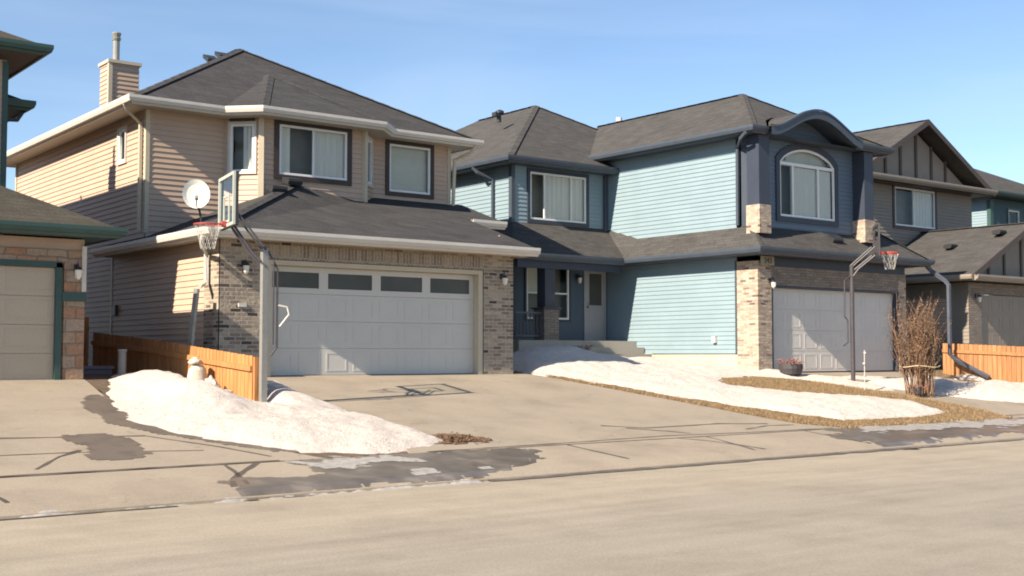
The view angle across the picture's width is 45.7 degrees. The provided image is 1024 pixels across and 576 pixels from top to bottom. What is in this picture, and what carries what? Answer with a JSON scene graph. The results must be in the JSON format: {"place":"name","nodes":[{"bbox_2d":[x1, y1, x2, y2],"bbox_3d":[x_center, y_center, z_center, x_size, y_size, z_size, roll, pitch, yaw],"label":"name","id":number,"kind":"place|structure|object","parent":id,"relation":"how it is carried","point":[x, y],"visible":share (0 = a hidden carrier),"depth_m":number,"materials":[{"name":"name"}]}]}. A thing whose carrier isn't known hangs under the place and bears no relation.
{"place":"outdoors","nodes":[
{"label":"outdoors","id":0,"kind":"place"},
{"bbox_2d":[0,379,322,476],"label":"driveway","id":1,"kind":"structure","parent":0,"point":[38,418],"depth_m":16.19,"materials":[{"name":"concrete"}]},
{"bbox_2d":[59,433,151,459],"bbox_3d":[-5.238,2.046,15.751,0.900,0.233,1.600,2,-4,-37],"label":"wet stain","id":2,"kind":"object","parent":1,"relation":"on","point":[103,446],"visible":1,"depth_m":15.76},
{"bbox_2d":[80,395,298,451],"bbox_3d":[-5.099,1.936,17.505,4.828,0.676,1.228,-2,-4,38],"label":"wet stain","id":3,"kind":"object","parent":1,"relation":"on","point":[105,408],"visible":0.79,"depth_m":17.49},
{"bbox_2d":[83,372,431,461],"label":"lawn","id":4,"kind":"structure","parent":0,"point":[100,382],"depth_m":20.19,"materials":[{"name":"soil"}]},
{"bbox_2d":[83,366,113,373],"bbox_3d":[-8.332,1.726,23.619,1.010,0.420,0.560,2,-4,-37],"label":"storage box","id":5,"kind":"object","parent":4,"relation":"on","point":[97,369],"visible":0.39,"depth_m":23.54,"materials":[{"name":"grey plastic"}]},
{"bbox_2d":[117,349,126,373],"bbox_3d":[-7.291,1.541,22.725,0.174,0.790,0.174,2,-4,-37],"label":"vent pipe","id":6,"kind":"object","parent":4,"relation":"on","point":[121,361],"visible":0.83,"depth_m":22.67,"materials":[{"name":"white plastic"}]},
{"bbox_2d":[212,379,220,387],"bbox_3d":[-4.947,1.630,20.290,0.173,0.248,0.165,2,-4,-37],"label":"stone","id":7,"kind":"object","parent":4,"relation":"on","point":[214,382],"visible":0.41,"depth_m":20.23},
{"bbox_2d":[193,171,289,401],"bbox_3d":[-4.455,0.082,19.848,1.401,3.890,0.889,-1,-3,16],"label":"basketball hoop","id":8,"kind":"object","parent":4,"relation":"on","point":[262,261],"visible":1,"depth_m":19.93,"materials":[{"name":"black metal"}]},
{"bbox_2d":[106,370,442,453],"bbox_3d":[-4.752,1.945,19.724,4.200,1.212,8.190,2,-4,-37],"label":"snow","id":9,"kind":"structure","parent":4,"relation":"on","point":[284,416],"depth_m":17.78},
{"bbox_2d":[187,357,207,380],"bbox_3d":[-5.427,1.450,20.959,0.358,0.520,0.382,2,-4,-37],"label":"stone ornament","id":10,"kind":"object","parent":9,"relation":"on","point":[197,368],"visible":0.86,"depth_m":20.84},
{"bbox_2d":[205,375,213,381],"bbox_3d":[-5.070,1.622,20.486,0.209,0.310,0.206,-2,-4,31],"label":"stone","id":11,"kind":"object","parent":9,"relation":"on","point":[210,378],"visible":0.31,"depth_m":20.41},
{"bbox_2d":[0,365,942,477],"bbox_3d":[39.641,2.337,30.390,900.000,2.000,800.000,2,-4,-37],"label":"ground","id":12,"kind":"structure","parent":0,"point":[385,374],"depth_m":19.03,"materials":[{"name":"soil"}]},
{"bbox_2d":[0,30,127,379],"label":"house","id":13,"kind":"structure","parent":12,"relation":"on","point":[43,267],"depth_m":20.60,"materials":[{"name":"brown brick"}]},
{"bbox_2d":[0,265,54,379],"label":"garage door","id":14,"kind":"structure","parent":13,"relation":"in","point":[27,299],"depth_m":20.38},
{"bbox_2d":[83,317,88,365],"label":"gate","id":15,"kind":"structure","parent":12,"relation":"on","point":[86,339],"depth_m":26.12,"materials":[{"name":"brown wood"}]},
{"bbox_2d":[91,332,258,400],"bbox_3d":[-6.587,1.489,23.001,0.150,1.405,7.825,2,-4,-37],"label":"fence","id":16,"kind":"object","parent":12,"relation":"on","point":[237,374],"visible":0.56,"depth_m":22.38,"materials":[{"name":"brown wood"}]},
{"bbox_2d":[6,32,540,376],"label":"house","id":17,"kind":"structure","parent":12,"relation":"on","point":[389,255],"depth_m":26.14,"materials":[{"name":"beige plastic"}]},
{"bbox_2d":[116,125,127,165],"bbox_3d":[-8.415,-3.128,26.890,0.465,0.830,0.540,2,-4,-37],"label":"window","id":18,"kind":"structure","parent":17,"relation":"in","point":[119,161],"depth_m":26.89,"materials":[{"name":"white metal"}]},
{"bbox_2d":[182,179,209,221],"bbox_3d":[-6.097,-1.694,23.667,0.493,0.902,0.517,2,-4,-37],"label":"satellite dish","id":19,"kind":"object","parent":17,"relation":"on","point":[196,193],"visible":0.98,"depth_m":23.82,"materials":[{"name":"white metal"}]},
{"bbox_2d":[227,121,256,173],"bbox_3d":[-5.890,-3.063,26.875,0.650,1.160,0.465,0,-3,7],"label":"window","id":20,"kind":"structure","parent":17,"relation":"in","point":[245,131],"depth_m":26.73,"materials":[{"name":"glass"}]},
{"bbox_2d":[274,120,351,185],"bbox_3d":[-4.594,-3.036,27.563,1.950,1.350,0.465,2,-4,-37],"label":"window","id":21,"kind":"structure","parent":17,"relation":"in","point":[312,153],"depth_m":27.63,"materials":[{"name":"white glass"}]},
{"bbox_2d":[368,136,372,188],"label":"window","id":22,"kind":"structure","parent":17,"relation":"in","point":[370,141],"depth_m":28.81,"materials":[{"name":"white glass"}]},
{"bbox_2d":[271,265,472,375],"bbox_3d":[-2.776,0.697,24.769,4.860,2.120,0.050,2,-4,-37],"label":"garage door","id":23,"kind":"structure","parent":17,"relation":"in","point":[339,321],"depth_m":24.68,"materials":[{"name":"white paint"}]},
{"bbox_2d":[385,139,433,198],"bbox_3d":[-2.616,-2.881,29.834,1.390,1.360,0.465,2,-4,-37],"label":"window","id":24,"kind":"structure","parent":17,"relation":"in","point":[409,166],"depth_m":29.78,"materials":[{"name":"glass"}]},
{"bbox_2d":[451,94,989,378],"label":"house","id":25,"kind":"structure","parent":12,"relation":"on","point":[720,231],"depth_m":33.11,"materials":[{"name":"blue plastic"}]},
{"bbox_2d":[524,268,536,320],"bbox_3d":[0.547,0.128,33.748,0.830,1.600,0.465,2,-4,-37],"label":"window","id":26,"kind":"structure","parent":25,"relation":"in","point":[530,274],"depth_m":33.65,"materials":[{"name":"white plastic"}]},
{"bbox_2d":[527,167,588,227],"bbox_3d":[1.182,-2.522,34.381,2.250,1.520,0.465,2,-4,-37],"label":"window","id":27,"kind":"structure","parent":25,"relation":"in","point":[553,197],"depth_m":34.35,"materials":[{"name":"glass"}]},
{"bbox_2d":[555,269,570,321],"bbox_3d":[1.186,0.154,34.237,0.860,1.600,0.465,2,-4,-37],"label":"window","id":28,"kind":"structure","parent":25,"relation":"in","point":[558,293],"depth_m":34.31,"materials":[{"name":"white plastic"}]},
{"bbox_2d":[583,271,605,340],"bbox_3d":[2.389,0.448,34.839,0.820,2.200,0.114,2,-4,-37],"label":"entry door","id":29,"kind":"structure","parent":25,"relation":"in","point":[594,282],"depth_m":34.84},
{"bbox_2d":[775,144,838,226],"bbox_3d":[7.717,-2.755,32.493,2.600,2.140,0.500,2,-4,-37],"label":"window","id":30,"kind":"structure","parent":25,"relation":"in","point":[802,180],"depth_m":32.47,"materials":[{"name":"white glass"}]},
{"bbox_2d":[773,288,892,371],"bbox_3d":[8.644,1.153,32.715,5.240,2.160,0.050,2,-4,-37],"label":"garage door","id":31,"kind":"structure","parent":25,"relation":"in","point":[810,326],"depth_m":32.60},
{"bbox_2d":[733,119,1023,365],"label":"house","id":32,"kind":"structure","parent":12,"relation":"on","point":[929,183],"depth_m":39.97,"materials":[{"name":"beige"}]},
{"bbox_2d":[892,185,937,230],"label":"window","id":33,"kind":"structure","parent":32,"relation":"in","point":[915,209],"depth_m":42.22,"materials":[{"name":"white glass"}]},
{"bbox_2d":[981,295,1023,346],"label":"garage door","id":34,"kind":"structure","parent":32,"relation":"in","point":[1002,316],"depth_m":38.55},
{"bbox_2d":[942,343,1023,382],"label":"fence","id":35,"kind":"object","parent":12,"relation":"on","point":[1003,363],"visible":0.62,"depth_m":33.61,"materials":[{"name":"brown wood"}]},
{"bbox_2d":[971,169,1023,296],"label":"house","id":36,"kind":"structure","parent":12,"relation":"on","point":[1005,205],"depth_m":51.56,"materials":[{"name":"teal"}]},
{"bbox_2d":[1007,208,1020,223],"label":"window","id":37,"kind":"structure","parent":36,"relation":"in","point":[1009,210],"depth_m":52.27,"materials":[{"name":"white plastic"}]},
{"bbox_2d":[0,439,1023,575],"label":"road","id":38,"kind":"structure","parent":0,"point":[955,510],"depth_m":11.53,"materials":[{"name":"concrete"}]},
{"bbox_2d":[19,479,481,517],"bbox_3d":[-2.657,2.380,13.873,5.850,0.070,0.210,2,-4,-37],"label":"slush","id":39,"kind":"object","parent":38,"relation":"on","point":[46,513],"visible":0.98,"depth_m":14.09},
{"bbox_2d":[0,439,1022,519],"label":"gutter water","id":40,"kind":"structure","parent":38,"relation":"on","point":[605,471],"depth_m":17.47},
{"bbox_2d":[0,419,1023,518],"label":"sidewalk","id":41,"kind":"structure","parent":0,"point":[79,492],"depth_m":15.29,"materials":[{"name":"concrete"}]},
{"bbox_2d":[217,448,543,500],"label":"puddle","id":42,"kind":"object","parent":41,"relation":"on","point":[452,465],"visible":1,"depth_m":15.50,"materials":[{"name":"liquid"}]},
{"bbox_2d":[285,455,428,468],"bbox_3d":[-2.000,2.295,16.020,1.840,0.078,0.800,2,-4,-37],"label":"slush","id":43,"kind":"object","parent":42,"relation":"on","point":[350,463],"visible":1,"depth_m":16.01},
{"bbox_2d":[410,467,440,474],"bbox_3d":[-1.141,2.355,15.629,0.510,0.045,0.420,2,-4,-37],"label":"slush","id":44,"kind":"object","parent":42,"relation":"on","point":[422,471],"visible":1,"depth_m":15.62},
{"bbox_2d":[478,466,494,468],"bbox_3d":[-0.347,2.389,16.163,0.240,0.018,0.180,2,-4,-37],"label":"slush","id":45,"kind":"object","parent":42,"relation":"on","point":[486,467],"visible":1,"depth_m":16.16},
{"bbox_2d":[822,418,1023,448],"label":"puddle","id":46,"kind":"object","parent":41,"relation":"on","point":[891,438],"visible":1,"depth_m":22.57,"materials":[{"name":"liquid"}]},
{"bbox_2d":[857,417,1023,432],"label":"slush","id":47,"kind":"object","parent":41,"relation":"on","point":[961,424],"visible":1,"depth_m":24.23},
{"bbox_2d":[0,0,1023,190],"label":"sky","id":48,"kind":"structure","parent":0,"point":[956,65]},
{"bbox_2d":[267,373,842,452],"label":"driveway","id":49,"kind":"structure","parent":0,"point":[516,410],"depth_m":21.93,"materials":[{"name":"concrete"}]},
{"bbox_2d":[432,433,492,443],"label":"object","id":50,"kind":"object","parent":49,"relation":"on","point":[466,441],"visible":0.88,"depth_m":18.45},
{"bbox_2d":[437,432,500,444],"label":"leaf litter","id":51,"kind":"object","parent":49,"relation":"on","point":[451,438],"visible":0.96,"depth_m":18.31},
{"bbox_2d":[483,368,1012,427],"bbox_3d":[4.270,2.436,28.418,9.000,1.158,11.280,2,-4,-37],"label":"lawn","id":52,"kind":"structure","parent":0,"point":[773,414],"depth_m":25.69,"materials":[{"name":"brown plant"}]},
{"bbox_2d":[513,346,943,419],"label":"snow","id":53,"kind":"structure","parent":52,"relation":"on","point":[681,378],"depth_m":26.75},
{"bbox_2d":[777,358,803,373],"bbox_3d":[6.994,1.962,30.502,0.811,0.402,0.667,2,-4,-37],"label":"planter","id":54,"kind":"object","parent":53,"relation":"on","point":[794,367],"visible":1,"depth_m":30.25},
{"bbox_2d":[863,350,866,389],"bbox_3d":[8.405,1.954,28.973,0.116,0.950,0.060,2,-4,-37],"label":"plant stake","id":55,"kind":"object","parent":52,"relation":"on","point":[865,375],"visible":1,"depth_m":28.96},
{"bbox_2d":[868,378,1023,402],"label":"snow","id":56,"kind":"structure","parent":52,"relation":"on","point":[996,390],"depth_m":29.98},
{"bbox_2d":[802,370,1023,417],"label":"driveway","id":57,"kind":"structure","parent":0,"point":[1012,409],"depth_m":29.07,"materials":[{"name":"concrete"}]},
{"bbox_2d":[843,223,898,380],"bbox_3d":[9.068,0.413,30.547,1.201,4.000,0.992,2,-4,-37],"label":"basketball hoop","id":58,"kind":"object","parent":57,"relation":"on","point":[875,249],"visible":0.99,"depth_m":30.66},
{"bbox_2d":[834,375,940,379],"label":"snow","id":59,"kind":"structure","parent":57,"relation":"on","point":[862,377],"depth_m":31.86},
{"bbox_2d":[885,290,951,396],"bbox_3d":[9.808,1.339,29.402,1.363,2.550,1.851,-2,-4,34],"label":"bush","id":60,"kind":"object","parent":57,"relation":"on","point":[921,361],"visible":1,"depth_m":29.04,"materials":[{"name":"brown plant"}]},
{"bbox_2d":[908,385,928,393],"bbox_3d":[9.591,2.388,28.719,0.529,0.216,0.286,2,-4,-29],"label":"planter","id":61,"kind":"object","parent":57,"relation":"on","point":[917,390],"visible":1,"depth_m":28.65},
{"bbox_2d":[907,369,976,381],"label":"lawn","id":62,"kind":"structure","parent":0,"point":[937,371],"depth_m":34.23,"materials":[{"name":"brown plant"}]},
{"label":"driveway","id":63,"kind":"structure","parent":0,"visible":0},
{"bbox_2d":[954,374,986,380],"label":"snow","id":64,"kind":"structure","parent":63,"relation":"on","point":[969,377],"depth_m":33.73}
]}

